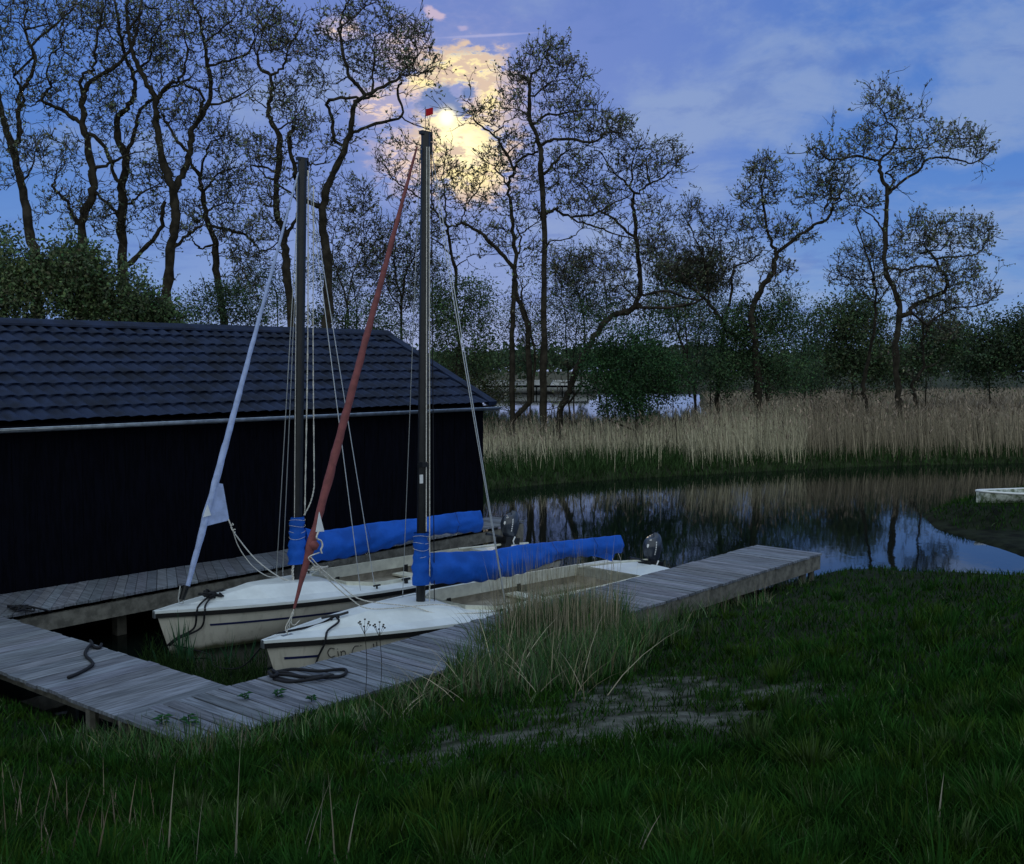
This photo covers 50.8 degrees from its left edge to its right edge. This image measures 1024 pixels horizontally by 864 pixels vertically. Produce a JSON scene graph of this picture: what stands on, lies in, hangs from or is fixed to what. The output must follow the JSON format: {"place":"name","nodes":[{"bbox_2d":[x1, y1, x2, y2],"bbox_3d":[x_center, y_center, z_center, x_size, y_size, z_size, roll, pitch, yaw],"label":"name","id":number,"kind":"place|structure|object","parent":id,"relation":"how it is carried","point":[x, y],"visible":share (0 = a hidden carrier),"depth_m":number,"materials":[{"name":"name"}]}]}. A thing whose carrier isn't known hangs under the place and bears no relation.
{"place":"outdoors","nodes":[
{"label":"outdoors","id":0,"kind":"place"},
{"bbox_2d":[476,380,526,392],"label":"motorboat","id":1,"kind":"object","parent":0,"point":[520,390],"visible":0.27,"depth_m":139.26,"materials":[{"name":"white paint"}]},
{"bbox_2d":[0,368,1023,732],"bbox_3d":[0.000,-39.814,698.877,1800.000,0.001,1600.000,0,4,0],"label":"water","id":2,"kind":"structure","parent":0,"point":[856,518],"depth_m":26.53,"materials":[{"name":"blue liquid"}]},
{"bbox_2d":[150,643,170,661],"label":"water plant","id":3,"kind":"object","parent":2,"relation":"on","point":[161,654],"visible":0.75,"depth_m":13.49,"materials":[{"name":"green plant"}]},
{"bbox_2d":[166,609,196,658],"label":"water plant","id":4,"kind":"object","parent":2,"relation":"on","point":[179,647],"visible":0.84,"depth_m":13.62,"materials":[{"name":"green plant"}]},
{"bbox_2d":[186,637,205,663],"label":"water plant","id":5,"kind":"object","parent":2,"relation":"on","point":[191,648],"visible":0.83,"depth_m":13.42,"materials":[{"name":"green plant"}]},
{"bbox_2d":[137,619,271,685],"bbox_3d":[-3.800,2.796,13.274,1.775,0.229,5.021,-1,4,-16],"label":"basin weed","id":6,"kind":"object","parent":2,"relation":"on","point":[205,675],"visible":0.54,"depth_m":13.07,"materials":[{"name":"green plant"}]},
{"bbox_2d":[206,643,222,664],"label":"water plant","id":7,"kind":"object","parent":2,"relation":"on","point":[210,656],"visible":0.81,"depth_m":13.31,"materials":[{"name":"green plant"}]},
{"bbox_2d":[215,636,239,662],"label":"water plant","id":8,"kind":"object","parent":2,"relation":"on","point":[231,655],"visible":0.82,"depth_m":13.45,"materials":[{"name":"green plant"}]},
{"bbox_2d":[244,636,256,659],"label":"water plant","id":9,"kind":"object","parent":2,"relation":"on","point":[251,655],"visible":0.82,"depth_m":13.55,"materials":[{"name":"green plant"}]},
{"bbox_2d":[0,317,500,632],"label":"boathouse","id":10,"kind":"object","parent":2,"relation":"on","point":[112,434],"visible":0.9,"depth_m":16.88,"materials":[{"name":"black wood"}]},
{"bbox_2d":[0,517,524,635],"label":"boathouse walkway","id":11,"kind":"structure","parent":2,"relation":"in","point":[119,607],"depth_m":14.86,"materials":[{"name":"grey wood"}]},
{"bbox_2d":[7,604,52,612],"bbox_3d":[-6.189,2.414,14.191,0.518,0.737,2.671,-1,4,-14],"label":"mooring rope","id":12,"kind":"object","parent":11,"relation":"on","point":[17,608],"visible":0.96,"depth_m":13.10,"materials":[{"name":"black fabric"}]},
{"bbox_2d":[152,156,561,652],"bbox_3d":[-2.098,-0.510,16.076,2.000,6.739,7.145,3,5,43],"label":"sailboat","id":13,"kind":"object","parent":2,"relation":"on","point":[248,612],"visible":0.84,"depth_m":15.03,"materials":[{"name":"white plastic"}]},
{"bbox_2d":[166,589,224,646],"bbox_3d":[-3.997,2.392,14.092,0.373,0.651,1.035,2,4,30],"label":"mooring rope","id":14,"kind":"object","parent":13,"relation":"attached to","point":[211,595],"visible":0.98,"depth_m":13.88,"materials":[{"name":"black fabric"}]},
{"bbox_2d":[260,107,669,669],"bbox_3d":[-0.226,-0.603,14.615,2.000,7.108,7.370,4,5,45],"label":"sailboat","id":15,"kind":"object","parent":2,"relation":"on","point":[420,611],"visible":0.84,"depth_m":13.66,"materials":[{"name":"white plastic"}]},
{"bbox_2d":[173,644,260,669],"bbox_3d":[-3.495,2.607,13.121,0.285,0.548,2.255,-3,5,-44],"label":"mooring rope","id":16,"kind":"object","parent":15,"relation":"attached to","point":[252,657],"visible":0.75,"depth_m":12.74,"materials":[{"name":"black fabric"}]},
{"bbox_2d":[269,617,334,636],"bbox_3d":[-2.455,2.285,12.667,0.825,0.157,0.038,-2,4,-33],"label":"mooring rope","id":17,"kind":"object","parent":15,"relation":"on","point":[300,628],"visible":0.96,"depth_m":12.64,"materials":[{"name":"black"}]},
{"bbox_2d":[315,615,339,662],"bbox_3d":[-2.131,2.454,12.630,0.156,0.508,0.556,1,4,18],"label":"mooring rope","id":18,"kind":"object","parent":15,"relation":"attached to","point":[332,626],"visible":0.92,"depth_m":12.43,"materials":[{"name":"black fabric"}]},
{"bbox_2d":[118,545,821,743],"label":"jetty","id":19,"kind":"object","parent":2,"relation":"in","point":[747,569],"visible":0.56,"depth_m":11.20,"materials":[{"name":"grey wood"}]},
{"bbox_2d":[152,713,173,724],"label":"weed","id":20,"kind":"object","parent":19,"relation":"on","point":[161,716],"visible":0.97,"depth_m":9.02,"materials":[{"name":"green plant"}]},
{"bbox_2d":[179,713,198,723],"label":"weed","id":21,"kind":"object","parent":19,"relation":"on","point":[188,719],"visible":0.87,"depth_m":9.02,"materials":[{"name":"green plant"}]},
{"bbox_2d":[236,691,252,698],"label":"weed","id":22,"kind":"object","parent":19,"relation":"on","point":[241,695],"visible":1,"depth_m":9.67,"materials":[{"name":"green plant"}]},
{"bbox_2d":[272,688,286,696],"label":"weed","id":23,"kind":"object","parent":19,"relation":"on","point":[280,692],"visible":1,"depth_m":9.74,"materials":[{"name":"green plant"}]},
{"bbox_2d":[267,668,347,682],"bbox_3d":[-1.981,2.327,10.381,0.770,0.066,0.460,0,4,0],"label":"mooring rope","id":24,"kind":"object","parent":19,"relation":"on","point":[274,674],"visible":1,"depth_m":10.34,"materials":[{"name":"black fabric"}]},
{"bbox_2d":[305,694,316,701],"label":"weed","id":25,"kind":"object","parent":19,"relation":"on","point":[313,696],"visible":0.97,"depth_m":9.62,"materials":[{"name":"green plant"}]},
{"bbox_2d":[515,380,552,392],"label":"motorboat","id":26,"kind":"object","parent":2,"relation":"on","point":[536,382],"visible":0.12,"depth_m":142.28,"materials":[{"name":"white paint"}]},
{"bbox_2d":[485,385,588,393],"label":"jetty","id":27,"kind":"object","parent":2,"relation":"in","point":[536,386],"visible":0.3,"depth_m":135.21,"materials":[{"name":"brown wood"}]},
{"bbox_2d":[534,380,585,392],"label":"motorboat","id":28,"kind":"object","parent":2,"relation":"on","point":[550,389],"visible":0.29,"depth_m":141.28,"materials":[{"name":"white paint"}]},
{"bbox_2d":[0,568,1023,862],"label":"ground","id":29,"kind":"structure","parent":0,"point":[708,718],"depth_m":8.65,"materials":[{"name":"soil"}]},
{"bbox_2d":[0,616,225,731],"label":"walkway","id":30,"kind":"structure","parent":29,"relation":"on","point":[46,663],"depth_m":10.45,"materials":[{"name":"grey wood"}]},
{"bbox_2d":[67,639,102,678],"bbox_3d":[-4.409,2.342,11.247,0.217,0.157,1.902,-1,4,-15],"label":"mooring rope","id":31,"kind":"object","parent":30,"relation":"on","point":[88,658],"visible":1,"depth_m":10.89,"materials":[{"name":"black fabric"}]},
{"bbox_2d":[358,618,370,695],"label":"dry flower","id":32,"kind":"object","parent":29,"relation":"on","point":[359,623],"visible":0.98,"depth_m":9.60,"materials":[{"name":"brown plant"}]},
{"bbox_2d":[372,621,385,690],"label":"dry flower","id":33,"kind":"object","parent":29,"relation":"on","point":[379,634],"visible":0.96,"depth_m":9.62,"materials":[{"name":"brown plant"}]},
{"bbox_2d":[31,574,811,767],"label":"tall grass","id":34,"kind":"structure","parent":29,"relation":"on","point":[608,642],"depth_m":9.47,"materials":[{"name":"green plant"}]},
{"bbox_2d":[0,741,943,863],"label":"dry stalks","id":35,"kind":"object","parent":29,"relation":"on","point":[236,834],"visible":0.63,"depth_m":4.47,"materials":[{"name":"plant"}]},
{"bbox_2d":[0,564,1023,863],"bbox_3d":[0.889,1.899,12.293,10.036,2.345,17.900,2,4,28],"label":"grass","id":36,"kind":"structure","parent":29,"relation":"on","point":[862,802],"depth_m":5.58,"materials":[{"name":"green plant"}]},
{"bbox_2d":[371,528,767,717],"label":"dry reed stalks","id":37,"kind":"object","parent":29,"relation":"on","point":[565,617],"visible":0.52,"depth_m":11.47,"materials":[{"name":"beige plant"}]},
{"bbox_2d":[0,0,1023,367],"label":"sky","id":38,"kind":"structure","parent":0,"point":[737,78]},
{"bbox_2d":[576,380,596,391],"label":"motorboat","id":39,"kind":"object","parent":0,"point":[578,382],"visible":0.12,"depth_m":145.27,"materials":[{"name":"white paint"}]},
{"bbox_2d":[464,371,1023,391],"bbox_3d":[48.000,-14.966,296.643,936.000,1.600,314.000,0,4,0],"label":"distant shore","id":40,"kind":"structure","parent":0,"point":[943,384],"depth_m":172.60,"materials":[{"name":"green plant"}]},
{"bbox_2d":[407,336,1022,382],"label":"distant wood","id":41,"kind":"object","parent":40,"relation":"on","point":[554,364],"visible":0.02,"depth_m":132.52,"materials":[{"name":"green plant"}]},
{"bbox_2d":[483,391,1023,490],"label":"bank","id":42,"kind":"structure","parent":0,"point":[728,469],"depth_m":37.99,"materials":[{"name":"plant"}]},
{"bbox_2d":[0,216,95,319],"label":"bush","id":43,"kind":"object","parent":42,"relation":"on","point":[22,280],"visible":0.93,"depth_m":28.95,"materials":[{"name":"green plant"}]},
{"bbox_2d":[0,0,97,317],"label":"tree","id":44,"kind":"object","parent":42,"relation":"on","point":[13,152],"visible":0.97,"depth_m":41.58,"materials":[{"name":"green plant"}]},
{"bbox_2d":[9,0,179,319],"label":"tree","id":45,"kind":"object","parent":42,"relation":"on","point":[85,210],"visible":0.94,"depth_m":42.68,"materials":[{"name":"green plant"}]},
{"bbox_2d":[30,216,164,321],"bbox_3d":[-11.761,-2.208,30.608,3.588,7.807,3.603,-3,5,-38],"label":"bush","id":46,"kind":"object","parent":42,"relation":"on","point":[101,300],"visible":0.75,"depth_m":29.92,"materials":[{"name":"green plant"}]},
{"bbox_2d":[76,0,204,282],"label":"tree","id":47,"kind":"object","parent":42,"relation":"on","point":[121,227],"visible":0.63,"depth_m":44.22,"materials":[{"name":"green plant"}]},
{"bbox_2d":[108,269,197,323],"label":"bush","id":48,"kind":"object","parent":42,"relation":"on","point":[169,313],"visible":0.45,"depth_m":31.14,"materials":[{"name":"green plant"}]},
{"bbox_2d":[98,0,287,308],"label":"tree","id":49,"kind":"object","parent":42,"relation":"on","point":[175,225],"visible":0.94,"depth_m":43.32,"materials":[{"name":"brown plant"}]},
{"bbox_2d":[166,271,285,326],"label":"bush","id":50,"kind":"object","parent":42,"relation":"on","point":[225,290],"visible":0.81,"depth_m":43.81,"materials":[{"name":"green plant"}]},
{"bbox_2d":[166,95,287,324],"bbox_3d":[-11.986,-6.541,45.020,5.454,14.682,3.386,0,4,0],"label":"tree","id":51,"kind":"object","parent":42,"relation":"on","point":[235,258],"visible":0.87,"depth_m":45.14,"materials":[{"name":"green plant"}]},
{"bbox_2d":[227,245,312,326],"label":"bush","id":52,"kind":"object","parent":42,"relation":"on","point":[280,293],"visible":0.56,"depth_m":50.57,"materials":[{"name":"green plant"}]},
{"bbox_2d":[222,0,339,326],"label":"tree","id":53,"kind":"object","parent":42,"relation":"on","point":[277,159],"visible":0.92,"depth_m":42.73,"materials":[{"name":"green plant"}]},
{"bbox_2d":[290,240,392,320],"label":"bush","id":54,"kind":"object","parent":42,"relation":"on","point":[337,281],"visible":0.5,"depth_m":51.32,"materials":[{"name":"green plant"}]},
{"bbox_2d":[278,284,415,345],"bbox_3d":[-6.830,-2.756,45.708,6.041,7.027,2.611,0,4,0],"label":"bush","id":55,"kind":"object","parent":42,"relation":"on","point":[377,322],"visible":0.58,"depth_m":45.42,"materials":[{"name":"green plant"}]},
{"bbox_2d":[306,165,397,328],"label":"tree","id":56,"kind":"object","parent":42,"relation":"on","point":[347,230],"visible":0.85,"depth_m":45.99,"materials":[{"name":"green plant"}]},
{"bbox_2d":[268,0,456,327],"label":"tree","id":57,"kind":"object","parent":42,"relation":"on","point":[327,257],"visible":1,"depth_m":41.73,"materials":[{"name":"brown plant"}]},
{"bbox_2d":[353,208,455,339],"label":"tree","id":58,"kind":"object","parent":42,"relation":"on","point":[403,276],"visible":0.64,"depth_m":47.57,"materials":[{"name":"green plant"}]},
{"bbox_2d":[367,231,460,351],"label":"tree","id":59,"kind":"object","parent":42,"relation":"on","point":[445,273],"visible":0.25,"depth_m":52.05,"materials":[{"name":"green plant"}]},
{"bbox_2d":[371,114,511,393],"bbox_3d":[-3.040,-6.804,48.312,6.684,14.870,4.371,1,4,12],"label":"tree","id":60,"kind":"object","parent":42,"relation":"on","point":[444,185],"visible":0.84,"depth_m":48.06,"materials":[{"name":"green plant"}]},
{"bbox_2d":[408,254,508,387],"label":"tree","id":61,"kind":"object","parent":42,"relation":"on","point":[444,306],"visible":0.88,"depth_m":44.61,"materials":[{"name":"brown plant"}]},
{"bbox_2d":[446,351,524,423],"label":"bush","id":62,"kind":"object","parent":42,"relation":"on","point":[482,386],"visible":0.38,"depth_m":47.05,"materials":[{"name":"green plant"}]},
{"bbox_2d":[426,66,567,445],"bbox_3d":[-0.550,-6.869,43.360,5.352,15.554,3.937,-2,4,-23],"label":"tree","id":63,"kind":"object","parent":42,"relation":"on","point":[515,297],"visible":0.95,"depth_m":43.73,"materials":[{"name":"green plant"}]},
{"bbox_2d":[476,274,583,429],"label":"tree","id":64,"kind":"object","parent":42,"relation":"on","point":[522,329],"visible":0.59,"depth_m":52.92,"materials":[{"name":"green plant"}]},
{"bbox_2d":[520,237,623,426],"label":"tree","id":65,"kind":"object","parent":42,"relation":"on","point":[575,338],"visible":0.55,"depth_m":53.57,"materials":[{"name":"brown plant"}]},
{"bbox_2d":[485,25,663,447],"bbox_3d":[2.552,-7.561,43.118,7.246,16.999,4.274,0,4,0],"label":"tree","id":66,"kind":"object","parent":42,"relation":"on","point":[567,61],"visible":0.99,"depth_m":42.79,"materials":[{"name":"brown plant"}]},
{"bbox_2d":[535,235,637,425],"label":"tree","id":67,"kind":"object","parent":42,"relation":"on","point":[582,295],"visible":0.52,"depth_m":53.56,"materials":[{"name":"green plant"}]},
{"bbox_2d":[537,111,716,444],"bbox_3d":[4.649,-6.143,44.669,7.108,13.976,4.744,-1,4,-20],"label":"tree","id":68,"kind":"object","parent":42,"relation":"on","point":[636,305],"visible":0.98,"depth_m":44.51,"materials":[{"name":"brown plant"}]},
{"bbox_2d":[563,307,704,446],"bbox_3d":[4.984,-2.031,43.537,5.256,5.900,4.406,2,4,32],"label":"bush","id":69,"kind":"object","parent":42,"relation":"on","point":[641,380],"visible":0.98,"depth_m":43.10,"materials":[{"name":"green plant"}]},
{"bbox_2d":[572,264,725,420],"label":"tree","id":70,"kind":"object","parent":42,"relation":"on","point":[666,311],"visible":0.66,"depth_m":47.61,"materials":[{"name":"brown plant"}]},
{"bbox_2d":[637,227,740,420],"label":"tree","id":71,"kind":"object","parent":42,"relation":"on","point":[665,252],"visible":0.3,"depth_m":51.94,"materials":[{"name":"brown plant"}]},
{"bbox_2d":[646,247,741,417],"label":"tree","id":72,"kind":"object","parent":42,"relation":"on","point":[693,278],"visible":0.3,"depth_m":51.26,"materials":[{"name":"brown plant"}]},
{"bbox_2d":[656,289,736,416],"bbox_3d":[9.105,-3.825,54.510,4.897,8.118,3.622,0,4,0],"label":"bush","id":73,"kind":"object","parent":42,"relation":"on","point":[700,345],"visible":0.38,"depth_m":54.34,"materials":[{"name":"green plant"}]},
{"bbox_2d":[644,182,786,423],"bbox_3d":[9.269,-5.469,49.720,6.759,11.973,3.887,2,4,27],"label":"tree","id":74,"kind":"object","parent":42,"relation":"on","point":[704,262],"visible":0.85,"depth_m":49.73,"materials":[{"name":"brown plant"}]},
{"bbox_2d":[483,385,1023,471],"bbox_3d":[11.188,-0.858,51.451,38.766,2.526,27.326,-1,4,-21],"label":"dry reeds","id":75,"kind":"object","parent":42,"relation":"on","point":[740,425],"visible":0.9,"depth_m":41.88,"materials":[{"name":"beige plant"}]},
{"bbox_2d":[685,282,821,420],"bbox_3d":[11.001,-3.160,49.493,6.208,7.385,3.759,0,4,0],"label":"bush","id":76,"kind":"object","parent":42,"relation":"on","point":[736,340],"visible":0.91,"depth_m":49.01,"materials":[{"name":"green plant"}]},
{"bbox_2d":[679,335,842,408],"bbox_3d":[13.314,-2.727,57.748,8.971,5.475,3.857,0,4,0],"label":"bush","id":77,"kind":"object","parent":42,"relation":"on","point":[815,384],"visible":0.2,"depth_m":57.47,"materials":[{"name":"green plant"}]},
{"bbox_2d":[761,275,836,413],"bbox_3d":[14.772,-4.163,56.124,4.253,8.554,3.493,0,4,0],"label":"bush","id":78,"kind":"object","parent":42,"relation":"on","point":[808,342],"visible":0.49,"depth_m":55.90,"materials":[{"name":"green plant"}]},
{"bbox_2d":[726,146,876,430],"bbox_3d":[12.901,-5.774,48.035,6.589,14.120,3.307,1,4,17],"label":"tree","id":79,"kind":"object","parent":42,"relation":"on","point":[772,270],"visible":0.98,"depth_m":48.14,"materials":[{"name":"brown plant"}]},
{"bbox_2d":[788,283,919,405],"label":"bush","id":80,"kind":"object","parent":42,"relation":"on","point":[843,332],"visible":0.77,"depth_m":65.12,"materials":[{"name":"green plant"}]},
{"bbox_2d":[823,203,914,424],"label":"tree","id":81,"kind":"object","parent":42,"relation":"on","point":[861,282],"visible":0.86,"depth_m":50.62,"materials":[{"name":"brown plant"}]},
{"bbox_2d":[784,66,1015,437],"bbox_3d":[16.978,-7.566,46.878,10.559,16.530,4.547,0,4,-6],"label":"tree","id":82,"kind":"object","parent":42,"relation":"on","point":[929,240],"visible":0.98,"depth_m":46.71,"materials":[{"name":"brown plant"}]},
{"bbox_2d":[880,288,966,432],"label":"tree","id":83,"kind":"object","parent":42,"relation":"on","point":[938,330],"visible":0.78,"depth_m":51.50,"materials":[{"name":"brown plant"}]},
{"bbox_2d":[871,309,987,415],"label":"bush","id":84,"kind":"object","parent":42,"relation":"on","point":[934,357],"visible":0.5,"depth_m":69.21,"materials":[{"name":"green plant"}]},
{"bbox_2d":[935,293,1023,405],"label":"bush","id":85,"kind":"object","parent":42,"relation":"on","point":[996,355],"visible":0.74,"depth_m":74.13,"materials":[{"name":"green plant"}]},
{"bbox_2d":[1001,302,1023,396],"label":"bush","id":86,"kind":"object","parent":42,"relation":"on","point":[1022,335],"visible":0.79,"depth_m":73.68,"materials":[{"name":"green plant"}]},
{"bbox_2d":[923,497,1023,555],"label":"peninsula","id":87,"kind":"object","parent":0,"point":[1008,539],"visible":0.12,"depth_m":24.24},
{"bbox_2d":[925,484,1023,530],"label":"peninsula grass","id":88,"kind":"structure","parent":87,"relation":"on","point":[974,502],"depth_m":25.19,"materials":[{"name":"green plant"}]},
{"bbox_2d":[975,488,1023,502],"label":"rowing boat","id":89,"kind":"object","parent":87,"relation":"on","point":[1007,494],"visible":0.81,"depth_m":26.10,"materials":[{"name":"white paint"}]}
]}

